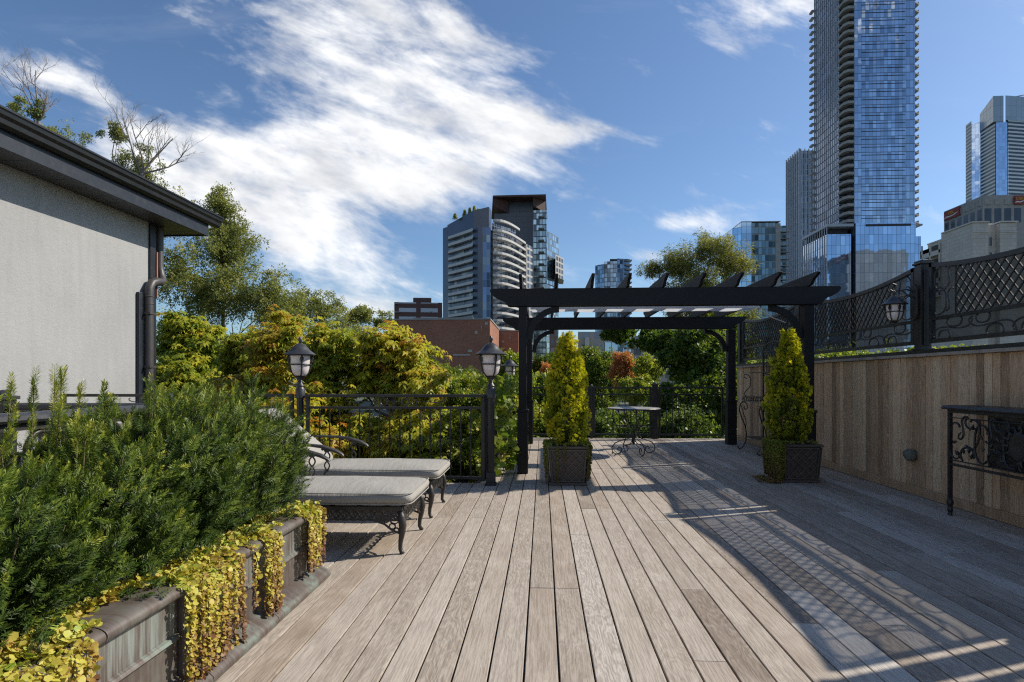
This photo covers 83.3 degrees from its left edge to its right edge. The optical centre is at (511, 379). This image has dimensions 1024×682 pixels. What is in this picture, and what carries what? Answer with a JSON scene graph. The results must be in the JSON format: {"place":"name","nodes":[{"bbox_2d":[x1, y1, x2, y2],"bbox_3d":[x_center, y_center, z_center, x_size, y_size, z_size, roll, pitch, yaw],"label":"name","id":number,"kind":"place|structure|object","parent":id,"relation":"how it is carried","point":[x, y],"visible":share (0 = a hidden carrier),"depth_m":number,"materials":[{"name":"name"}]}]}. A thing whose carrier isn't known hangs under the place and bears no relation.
{"place":"outdoors","nodes":[
{"label":"outdoors","id":0,"kind":"place"},
{"bbox_2d":[0,104,223,465],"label":"stucco house","id":1,"kind":"structure","parent":0,"point":[84,231],"depth_m":7.34,"materials":[{"name":"paint"}]},
{"bbox_2d":[388,317,499,482],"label":"brick hall","id":2,"kind":"structure","parent":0,"point":[462,341],"depth_m":45.31,"materials":[{"name":"red brick"}]},
{"bbox_2d":[443,207,531,329],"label":"condo block","id":3,"kind":"structure","parent":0,"point":[483,254],"depth_m":240.57,"materials":[{"name":"glass"},{"name":"concrete"},{"name":"metal"}]},
{"bbox_2d":[285,381,724,438],"bbox_3d":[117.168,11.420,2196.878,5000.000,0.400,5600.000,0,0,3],"label":"ground","id":4,"kind":"structure","parent":0,"point":[620,404],"depth_m":246.01,"materials":[{"name":"green plant"}]},
{"bbox_2d":[0,39,61,124],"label":"bare tree","id":5,"kind":"object","parent":4,"relation":"on","point":[38,121],"visible":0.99,"depth_m":23.97,"materials":[{"name":"plant"}]},
{"bbox_2d":[5,95,95,146],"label":"ash tree","id":6,"kind":"object","parent":4,"relation":"on","point":[14,106],"visible":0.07,"depth_m":23.93,"materials":[{"name":"green plant"}]},
{"bbox_2d":[95,116,184,241],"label":"ash tree","id":7,"kind":"object","parent":4,"relation":"on","point":[113,132],"visible":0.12,"depth_m":25.92,"materials":[{"name":"green plant"}]},
{"bbox_2d":[92,75,206,176],"bbox_3d":[-15.663,-0.954,25.283,4.433,24.362,2.338,0,0,-26],"label":"bare tree","id":8,"kind":"object","parent":4,"relation":"on","point":[142,169],"visible":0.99,"depth_m":24.96,"materials":[{"name":"plant"}]},
{"bbox_2d":[156,310,229,416],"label":"sumac tree","id":9,"kind":"object","parent":4,"relation":"on","point":[186,353],"visible":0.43,"depth_m":15.42,"materials":[{"name":"green plant"}]},
{"bbox_2d":[156,181,304,359],"bbox_3d":[-11.821,1.392,22.822,5.582,19.667,5.428,0,0,-41],"label":"ash tree","id":10,"kind":"object","parent":4,"relation":"on","point":[226,247],"visible":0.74,"depth_m":22.72,"materials":[{"name":"green plant"}]},
{"bbox_2d":[197,325,289,409],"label":"sumac tree","id":11,"kind":"object","parent":4,"relation":"on","point":[233,361],"visible":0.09,"depth_m":12.66,"materials":[{"name":"green plant"}]},
{"bbox_2d":[206,303,314,408],"bbox_3d":[-4.619,4.868,11.042,2.707,12.720,2.852,0,0,-40],"label":"sumac tree","id":12,"kind":"object","parent":4,"relation":"on","point":[265,355],"visible":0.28,"depth_m":10.89,"materials":[{"name":"green plant"}]},
{"bbox_2d":[212,380,354,459],"bbox_3d":[-3.594,5.615,8.683,2.605,11.220,1.729,0,0,3],"label":"sumac tree","id":13,"kind":"object","parent":4,"relation":"on","point":[324,432],"visible":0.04,"depth_m":8.62,"materials":[{"name":"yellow plant"}]},
{"bbox_2d":[247,278,393,393],"bbox_3d":[-8.437,3.354,25.963,6.617,15.750,4.878,0,0,3],"label":"ash tree","id":14,"kind":"object","parent":4,"relation":"on","point":[316,306],"visible":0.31,"depth_m":26.32,"materials":[{"name":"green plant"}]},
{"bbox_2d":[259,316,388,457],"bbox_3d":[-3.163,5.032,10.031,2.389,12.396,2.852,0,0,-30],"label":"sumac tree","id":15,"kind":"object","parent":4,"relation":"on","point":[327,373],"visible":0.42,"depth_m":10.05,"materials":[{"name":"green plant"}]},
{"bbox_2d":[341,320,471,482],"bbox_3d":[-1.979,5.048,9.985,2.046,12.352,3.329,0,0,-24],"label":"sumac tree","id":16,"kind":"object","parent":4,"relation":"on","point":[396,361],"visible":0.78,"depth_m":9.87,"materials":[{"name":"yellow plant"}]},
{"bbox_2d":[394,298,441,318],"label":"brick flats","id":17,"kind":"structure","parent":4,"relation":"on","point":[421,308],"depth_m":201.01,"materials":[{"name":"brown brick"}]},
{"bbox_2d":[422,369,515,482],"bbox_3d":[-0.880,5.489,11.245,2.084,11.471,4.941,0,0,-13],"label":"leafy shrub","id":18,"kind":"object","parent":4,"relation":"on","point":[463,384],"visible":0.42,"depth_m":9.51,"materials":[{"name":"green plant"}]},
{"bbox_2d":[499,330,518,353],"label":"brick annex","id":19,"kind":"object","parent":4,"relation":"on","point":[508,339],"visible":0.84,"depth_m":54.94,"materials":[{"name":"red brick"}]},
{"bbox_2d":[488,348,539,437],"bbox_3d":[-0.117,5.185,14.385,1.624,12.084,2.614,0,0,3],"label":"leafy shrub","id":20,"kind":"object","parent":4,"relation":"on","point":[514,357],"visible":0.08,"depth_m":14.67,"materials":[{"name":"green plant"}]},
{"bbox_2d":[452,440,630,681],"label":"deck base","id":21,"kind":"object","parent":4,"relation":"on","point":[479,481],"depth_m":3.28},
{"bbox_2d":[215,438,1023,681],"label":"deck","id":22,"kind":"structure","parent":21,"relation":"on","point":[715,561],"depth_m":3.42,"materials":[{"name":"brown wood"}]},
{"bbox_2d":[0,390,19,503],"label":"railing post","id":23,"kind":"object","parent":22,"relation":"on","point":[2,409],"visible":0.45,"depth_m":3.74,"materials":[{"name":"black metal"}]},
{"bbox_2d":[2,507,330,681],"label":"planter trough","id":24,"kind":"object","parent":22,"relation":"on","point":[137,639],"visible":0.38,"depth_m":2.19,"materials":[{"name":"grey stone"}]},
{"bbox_2d":[0,632,102,681],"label":"hanging creeper","id":25,"kind":"object","parent":24,"relation":"hanging from","point":[86,667],"visible":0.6,"depth_m":1.62,"materials":[{"name":"yellow plant"}]},
{"bbox_2d":[0,449,118,663],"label":"yew shrub","id":26,"kind":"object","parent":24,"relation":"in","point":[54,562],"visible":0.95,"depth_m":1.73,"materials":[{"name":"green plant"}]},
{"bbox_2d":[0,363,200,637],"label":"yew shrub","id":27,"kind":"object","parent":24,"relation":"in","point":[161,539],"visible":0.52,"depth_m":2.19,"materials":[{"name":"green plant"}]},
{"bbox_2d":[16,372,264,565],"bbox_3d":[-1.693,0.422,2.667,1.062,0.925,0.912,0,0,3],"label":"yew shrub","id":28,"kind":"object","parent":24,"relation":"on","point":[212,520],"visible":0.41,"depth_m":2.59,"materials":[{"name":"green plant"}]},
{"bbox_2d":[0,500,320,674],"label":"creeper carpet","id":29,"kind":"object","parent":24,"relation":"on","point":[13,651],"visible":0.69,"depth_m":2.00,"materials":[{"name":"yellow plant"}]},
{"bbox_2d":[148,548,248,681],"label":"hanging creeper","id":30,"kind":"object","parent":24,"relation":"hanging from","point":[227,577],"visible":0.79,"depth_m":2.33,"materials":[{"name":"yellow plant"}]},
{"bbox_2d":[116,380,303,545],"bbox_3d":[-1.647,0.438,3.087,0.992,0.878,0.946,0,0,3],"label":"yew shrub","id":31,"kind":"object","parent":24,"relation":"on","point":[274,468],"visible":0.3,"depth_m":3.04,"materials":[{"name":"green plant"}]},
{"bbox_2d":[227,539,262,609],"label":"hanging creeper","id":32,"kind":"object","parent":24,"relation":"hanging from","point":[255,582],"visible":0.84,"depth_m":2.70,"materials":[{"name":"yellow plant"}]},
{"bbox_2d":[182,368,315,526],"bbox_3d":[-1.654,0.411,3.431,0.951,0.968,0.828,0,0,3],"label":"yew shrub","id":33,"kind":"object","parent":24,"relation":"in","point":[298,442],"visible":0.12,"depth_m":3.41,"materials":[{"name":"green plant"}]},
{"bbox_2d":[248,530,285,616],"bbox_3d":[-1.278,0.970,2.887,0.242,0.446,0.192,0,0,3],"label":"hanging creeper","id":34,"kind":"object","parent":24,"relation":"hanging from","point":[272,551],"visible":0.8,"depth_m":2.86,"materials":[{"name":"yellow plant"}]},
{"bbox_2d":[282,504,326,573],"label":"hanging creeper","id":35,"kind":"object","parent":24,"relation":"hanging from","point":[315,531],"visible":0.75,"depth_m":3.39,"materials":[{"name":"yellow plant"}]},
{"bbox_2d":[61,394,293,446],"bbox_3d":[-4.009,0.670,6.883,2.860,1.000,0.048,0,0,3],"label":"railing","id":36,"kind":"object","parent":22,"relation":"on","point":[291,398],"visible":0.07,"depth_m":6.87,"materials":[{"name":"black metal"}]},
{"bbox_2d":[284,336,315,471],"bbox_3d":[-2.501,0.349,6.803,0.365,1.737,0.365,0,0,3],"label":"lamp post","id":37,"kind":"object","parent":22,"relation":"on","point":[299,359],"visible":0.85,"depth_m":6.75,"materials":[{"name":"black metal"}]},
{"bbox_2d":[186,418,428,553],"bbox_3d":[-1.637,0.755,4.403,1.918,0.943,0.780,0,0,3],"label":"chaise lounge","id":38,"kind":"object","parent":22,"relation":"on","point":[336,493],"visible":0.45,"depth_m":4.06,"materials":[{"name":"fabric"}]},
{"bbox_2d":[259,408,449,517],"bbox_3d":[-1.581,0.755,5.452,1.918,0.943,0.780,0,0,3],"label":"chaise lounge","id":39,"kind":"object","parent":22,"relation":"on","point":[432,470],"visible":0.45,"depth_m":5.19,"materials":[{"name":"fabric"}]},
{"bbox_2d":[305,394,484,480],"bbox_3d":[-1.373,0.670,6.743,2.120,1.000,0.048,0,0,3],"label":"railing","id":40,"kind":"object","parent":22,"relation":"on","point":[308,407],"visible":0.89,"depth_m":6.72,"materials":[{"name":"black metal"}]},
{"bbox_2d":[476,335,505,485],"bbox_3d":[-0.244,0.349,6.683,0.365,1.737,0.365,0,0,3],"label":"lamp post","id":41,"kind":"object","parent":22,"relation":"on","point":[490,357],"visible":1,"depth_m":6.64,"materials":[{"name":"black metal"}]},
{"bbox_2d":[485,394,499,478],"bbox_3d":[-0.239,0.670,8.099,0.048,1.000,2.650,0,0,3],"label":"railing","id":42,"kind":"object","parent":22,"relation":"on","point":[496,454],"visible":0.08,"depth_m":6.78,"materials":[{"name":"black metal"}]},
{"bbox_2d":[502,356,517,413],"bbox_3d":[-0.045,0.349,12.300,0.365,1.737,0.365,0,0,3],"label":"lamp post","id":43,"kind":"object","parent":22,"relation":"on","point":[509,365],"visible":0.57,"depth_m":12.21,"materials":[{"name":"black metal"}]},
{"bbox_2d":[546,443,589,485],"bbox_3d":[0.655,0.989,6.845,0.498,0.459,0.498,0,0,3],"label":"square planter","id":44,"kind":"object","parent":22,"relation":"on","point":[576,466],"visible":0.75,"depth_m":6.63,"materials":[{"name":"grey metal"}]},
{"bbox_2d":[543,331,591,445],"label":"cypress","id":45,"kind":"object","parent":44,"relation":"in","point":[568,368],"visible":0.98,"depth_m":6.72,"materials":[{"name":"green plant"}]},
{"bbox_2d":[542,438,592,482],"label":"pot creeper","id":46,"kind":"object","parent":44,"relation":"in","point":[546,443],"visible":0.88,"depth_m":6.61,"materials":[{"name":"green plant"}]},
{"bbox_2d":[590,384,592,437],"bbox_3d":[1.656,0.656,12.009,0.074,1.123,0.074,0,0,3],"label":"railing post","id":47,"kind":"object","parent":22,"relation":"on","point":[591,407],"visible":0.98,"depth_m":11.98,"materials":[{"name":"black metal"}]},
{"bbox_2d":[513,387,589,435],"bbox_3d":[0.825,0.660,12.053,1.604,1.020,0.048,0,0,3],"label":"railing","id":48,"kind":"object","parent":47,"relation":"attached to","point":[545,433],"visible":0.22,"depth_m":12.05,"materials":[{"name":"black metal"}]},
{"bbox_2d":[593,387,651,435],"bbox_3d":[2.289,0.660,11.975,1.208,1.020,0.048,0,0,3],"label":"railing","id":49,"kind":"object","parent":47,"relation":"attached to","point":[650,411],"visible":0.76,"depth_m":11.95,"materials":[{"name":"black metal"}]},
{"bbox_2d":[607,407,660,456],"bbox_3d":[1.996,0.839,9.457,0.874,0.762,0.874,0,0,3],"label":"round table","id":50,"kind":"object","parent":22,"relation":"on","point":[633,441],"visible":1,"depth_m":9.41,"materials":[{"name":"metal"}]},
{"bbox_2d":[651,382,658,438],"bbox_3d":[2.958,0.631,11.939,0.134,1.173,0.134,0,0,3],"label":"railing post","id":51,"kind":"object","parent":22,"relation":"on","point":[654,404],"visible":1,"depth_m":11.88,"materials":[{"name":"black metal"}]},
{"bbox_2d":[658,387,723,436],"bbox_3d":[3.695,0.660,11.900,1.328,1.020,0.048,0,0,3],"label":"railing","id":52,"kind":"object","parent":51,"relation":"attached to","point":[690,434],"visible":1,"depth_m":11.89,"materials":[{"name":"black metal"}]},
{"bbox_2d":[490,271,840,473],"bbox_3d":[2.004,-0.053,9.226,4.549,2.543,4.258,0,0,3],"label":"pergola","id":53,"kind":"object","parent":22,"relation":"on","point":[803,292],"visible":0.94,"depth_m":7.45,"materials":[{"name":"black wood"}]},
{"bbox_2d":[530,306,785,322],"bbox_3d":[2.221,-1.002,9.045,3.853,0.292,0.549,0,0,3],"label":"retracted shade","id":54,"kind":"object","parent":53,"relation":"attached to","point":[647,308],"visible":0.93,"depth_m":8.96,"materials":[{"name":"white fabric"}]},
{"bbox_2d":[737,341,785,455],"bbox_3d":[4.150,0.285,9.631,0.460,1.870,0.992,0,0,3],"label":"plant rack","id":55,"kind":"object","parent":22,"relation":"on","point":[762,397],"visible":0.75,"depth_m":10.00,"materials":[{"name":"black metal"}]},
{"bbox_2d":[751,474,781,483],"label":"fallen leaves","id":56,"kind":"object","parent":22,"relation":"on","point":[768,479],"visible":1,"depth_m":6.93,"materials":[{"name":"plant"}]},
{"bbox_2d":[769,442,823,482],"bbox_3d":[3.429,0.989,7.027,0.498,0.459,0.498,0,0,3],"label":"square planter","id":57,"kind":"object","parent":22,"relation":"on","point":[803,463],"visible":0.7,"depth_m":6.81,"materials":[{"name":"grey metal"}]},
{"bbox_2d":[760,327,813,442],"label":"cypress","id":58,"kind":"object","parent":57,"relation":"in","point":[790,367],"visible":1,"depth_m":6.92,"materials":[{"name":"green plant"}]},
{"bbox_2d":[761,437,818,480],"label":"pot creeper","id":59,"kind":"object","parent":57,"relation":"in","point":[774,454],"visible":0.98,"depth_m":6.92,"materials":[{"name":"green plant"}]},
{"bbox_2d":[736,342,1023,527],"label":"timber wall","id":60,"kind":"structure","parent":22,"relation":"on","point":[877,414],"depth_m":6.13,"materials":[{"name":"brown wood"}]},
{"bbox_2d":[736,322,745,363],"bbox_3d":[4.631,-0.782,11.630,0.150,0.945,0.150,0,0,3],"label":"fence post","id":61,"kind":"object","parent":60,"relation":"on","point":[740,361],"visible":0.36,"depth_m":11.58,"materials":[{"name":"black metal"}]},
{"bbox_2d":[742,305,795,360],"bbox_3d":[4.563,-0.790,10.292,0.049,0.833,2.430,0,0,3],"label":"screen panel","id":62,"kind":"object","parent":61,"relation":"attached to","point":[757,335],"visible":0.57,"depth_m":10.59,"materials":[{"name":"black metal"}]},
{"bbox_2d":[796,305,801,340],"bbox_3d":[4.488,-0.782,8.954,0.150,0.945,0.150,0,0,3],"label":"fence post","id":63,"kind":"object","parent":60,"relation":"on","point":[798,312],"visible":0.05,"depth_m":8.91,"materials":[{"name":"black metal"}]},
{"bbox_2d":[814,268,913,353],"bbox_3d":[4.415,-0.790,7.516,0.049,0.833,2.630,0,0,3],"label":"screen panel","id":64,"kind":"object","parent":63,"relation":"attached to","point":[856,321],"visible":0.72,"depth_m":7.21,"materials":[{"name":"black metal"}]},
{"bbox_2d":[903,449,916,461],"bbox_3d":[4.241,0.802,6.142,0.110,0.136,0.156,0,0,3],"label":"outlet cover","id":65,"kind":"object","parent":60,"relation":"attached to","point":[910,455],"visible":1,"depth_m":6.10,"materials":[{"name":"black metal"}]},
{"bbox_2d":[911,260,934,350],"bbox_3d":[4.335,-0.782,6.078,0.150,0.945,0.150,0,0,3],"label":"fence post","id":66,"kind":"object","parent":60,"relation":"on","point":[921,321],"visible":0.81,"depth_m":6.03,"materials":[{"name":"black metal"}]},
{"bbox_2d":[881,283,917,322],"bbox_3d":[4.089,-0.811,6.091,0.338,0.423,0.250,0,0,3],"label":"wall lantern","id":67,"kind":"object","parent":66,"relation":"attached to","point":[894,308],"depth_m":6.05,"materials":[{"name":"black metal"}]},
{"bbox_2d":[929,247,1023,343],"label":"screen panel","id":68,"kind":"object","parent":66,"relation":"attached to","point":[981,297],"visible":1,"depth_m":5.33,"materials":[{"name":"black metal"}]},
{"bbox_2d":[941,405,1023,515],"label":"console table","id":69,"kind":"object","parent":22,"relation":"on","point":[1004,434],"visible":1,"depth_m":4.70,"materials":[{"name":"metal"}]},
{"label":"railing post","id":70,"kind":"object","parent":22,"relation":"on","visible":0},
{"bbox_2d":[7,403,154,474],"bbox_3d":[-2.754,0.646,3.752,1.020,0.988,0.110,0,0,3],"label":"handrail","id":71,"kind":"object","parent":70,"relation":"attached to","point":[22,407],"visible":0.03,"depth_m":3.72,"materials":[{"name":"metal"}]},
{"bbox_2d":[0,404,167,467],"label":"handrail","id":72,"kind":"object","parent":70,"relation":"attached to","point":[42,417],"visible":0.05,"depth_m":2.73,"materials":[{"name":"metal"}]},
{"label":"railing post","id":73,"kind":"object","parent":22,"relation":"on","visible":0},
{"bbox_2d":[467,371,529,475],"bbox_3d":[-0.094,0.576,9.509,0.767,1.428,5.453,0,0,3],"label":"railing creeper","id":74,"kind":"object","parent":73,"relation":"attached to","point":[505,405],"visible":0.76,"depth_m":7.61,"materials":[{"name":"green plant"}]},
{"bbox_2d":[532,351,558,384],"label":"round tree","id":75,"kind":"object","parent":4,"relation":"on","point":[537,365],"visible":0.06,"depth_m":59.09,"materials":[{"name":"green plant"}]},
{"bbox_2d":[539,360,553,374],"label":"tree","id":76,"kind":"object","parent":4,"relation":"on","point":[544,367],"visible":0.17,"depth_m":17.89,"materials":[{"name":"orange plant"}]},
{"bbox_2d":[532,368,561,437],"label":"leafy shrub","id":77,"kind":"object","parent":4,"relation":"on","point":[541,378],"visible":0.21,"depth_m":16.54,"materials":[{"name":"green plant"}]},
{"bbox_2d":[549,330,563,392],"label":"brown midrise","id":78,"kind":"structure","parent":4,"relation":"on","point":[552,341],"depth_m":190.47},
{"bbox_2d":[578,332,617,412],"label":"beige office","id":79,"kind":"structure","parent":4,"relation":"on","point":[586,338],"depth_m":150.00,"materials":[{"name":"beige concrete"}]},
{"bbox_2d":[536,400,724,438],"bbox_3d":[3.268,5.864,15.465,5.372,10.723,2.972,0,0,3],"label":"hedge","id":80,"kind":"object","parent":4,"relation":"on","point":[604,424],"visible":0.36,"depth_m":14.76,"materials":[{"name":"green plant"}]},
{"bbox_2d":[612,352,666,415],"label":"tree","id":81,"kind":"object","parent":4,"relation":"on","point":[647,371],"visible":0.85,"depth_m":26.07,"materials":[{"name":"green plant"}]},
{"bbox_2d":[630,336,675,412],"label":"white midrise","id":82,"kind":"structure","parent":4,"relation":"on","point":[636,353],"depth_m":170.38,"materials":[{"name":"beige stone"}]},
{"bbox_2d":[598,329,736,433],"bbox_3d":[5.433,4.626,19.302,3.678,13.196,5.473,0,0,-14],"label":"broadleaf tree","id":83,"kind":"object","parent":4,"relation":"on","point":[694,357],"visible":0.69,"depth_m":18.27,"materials":[{"name":"green plant"}]},
{"bbox_2d":[633,226,762,331],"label":"tree","id":84,"kind":"object","parent":4,"relation":"on","point":[683,268],"visible":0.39,"depth_m":45.17,"materials":[{"name":"green plant"}]},
{"bbox_2d":[707,311,756,378],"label":"broadleaf tree","id":85,"kind":"object","parent":4,"relation":"on","point":[721,332],"visible":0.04,"depth_m":23.96,"materials":[{"name":"green plant"}]},
{"bbox_2d":[814,343,985,357],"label":"broadleaf tree","id":86,"kind":"object","parent":4,"relation":"on","point":[846,353],"visible":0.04,"depth_m":13.30,"materials":[{"name":"green plant"}]},
{"bbox_2d":[920,221,1023,347],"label":"stone apartments","id":87,"kind":"structure","parent":4,"relation":"on","point":[973,239],"depth_m":114.28,"materials":[{"name":"stone"}]},
{"bbox_2d":[0,0,1023,380],"label":"sky","id":88,"kind":"structure","parent":0,"point":[349,134],"materials":[{"name":"blue"}]},
{"bbox_2d":[492,194,563,362],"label":"roofed tower","id":89,"kind":"structure","parent":0,"point":[526,215],"depth_m":302.91,"materials":[{"name":"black glass"}]},
{"bbox_2d":[595,258,631,352],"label":"stepped tower","id":90,"kind":"structure","parent":0,"point":[612,273],"depth_m":400.17,"materials":[{"name":"blue glass"}]},
{"bbox_2d":[723,221,789,359],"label":"building","id":91,"kind":"structure","parent":0,"point":[767,239],"depth_m":256.80,"materials":[{"name":"blue glass"}]},
{"bbox_2d":[786,148,813,308],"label":"slim tower","id":92,"kind":"structure","parent":0,"point":[798,193],"depth_m":329.38,"materials":[{"name":"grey glass"}]},
{"bbox_2d":[802,0,922,355],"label":"glass tower","id":93,"kind":"structure","parent":0,"point":[862,236],"depth_m":249.19,"materials":[{"name":"blue glass"}]},
{"bbox_2d":[944,195,1023,247],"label":"office block","id":94,"kind":"structure","parent":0,"point":[994,208],"depth_m":196.53,"materials":[{"name":"grey concrete"}]},
{"bbox_2d":[944,206,959,220],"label":"roof sign","id":95,"kind":"object","parent":94,"relation":"attached to","point":[951,213],"visible":1,"depth_m":210.46,"materials":[{"name":"red metal"}]},
{"bbox_2d":[957,217,960,226],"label":"window","id":96,"kind":"structure","parent":94,"relation":"in","point":[958,219],"depth_m":208.01,"materials":[{"name":"blue glass"}]},
{"bbox_2d":[970,212,974,221],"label":"window","id":97,"kind":"structure","parent":94,"relation":"in","point":[972,215],"depth_m":201.47,"materials":[{"name":"blue glass"}]},
{"bbox_2d":[977,209,981,220],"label":"window","id":98,"kind":"structure","parent":94,"relation":"in","point":[979,213],"depth_m":198.25,"materials":[{"name":"blue glass"}]},
{"bbox_2d":[985,208,990,222],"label":"window","id":99,"kind":"structure","parent":94,"relation":"in","point":[987,210],"depth_m":196.56,"materials":[{"name":"blue glass"}]},
{"bbox_2d":[994,208,1000,222],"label":"window","id":100,"kind":"structure","parent":94,"relation":"in","point":[997,211],"depth_m":196.42,"materials":[{"name":"blue glass"}]},
{"bbox_2d":[1004,208,1010,220],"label":"window","id":101,"kind":"structure","parent":94,"relation":"in","point":[1007,211],"depth_m":196.22,"materials":[{"name":"blue glass"}]},
{"bbox_2d":[1014,208,1020,221],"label":"window","id":102,"kind":"structure","parent":94,"relation":"in","point":[1017,211],"depth_m":196.08,"materials":[{"name":"blue glass"}]},
{"bbox_2d":[1014,196,1023,204],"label":"roof sign","id":103,"kind":"object","parent":94,"relation":"attached to","point":[1018,200],"visible":1,"depth_m":195.46,"materials":[{"name":"red metal"}]},
{"bbox_2d":[966,95,1023,201],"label":"banded tower","id":104,"kind":"structure","parent":0,"point":[994,153],"depth_m":469.82,"materials":[{"name":"blue glass"}]},
{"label":"road","id":105,"kind":"structure","parent":0,"visible":0},
{"bbox_2d":[386,346,460,426],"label":"background tree","id":106,"kind":"object","parent":105,"relation":"on","point":[447,366],"visible":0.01,"depth_m":35.90,"materials":[{"name":"green plant"}]},
{"bbox_2d":[431,364,488,419],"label":"background tree","id":107,"kind":"object","parent":105,"relation":"on","point":[453,371],"visible":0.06,"depth_m":33.86,"materials":[{"name":"green plant"}]},
{"bbox_2d":[564,342,619,412],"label":"round tree","id":108,"kind":"object","parent":105,"relation":"on","point":[597,363],"visible":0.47,"depth_m":36.82,"materials":[{"name":"green plant"}]},
{"bbox_2d":[604,349,637,412],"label":"autumn tree","id":109,"kind":"object","parent":105,"relation":"on","point":[622,364],"visible":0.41,"depth_m":29.68,"materials":[{"name":"orange plant"}]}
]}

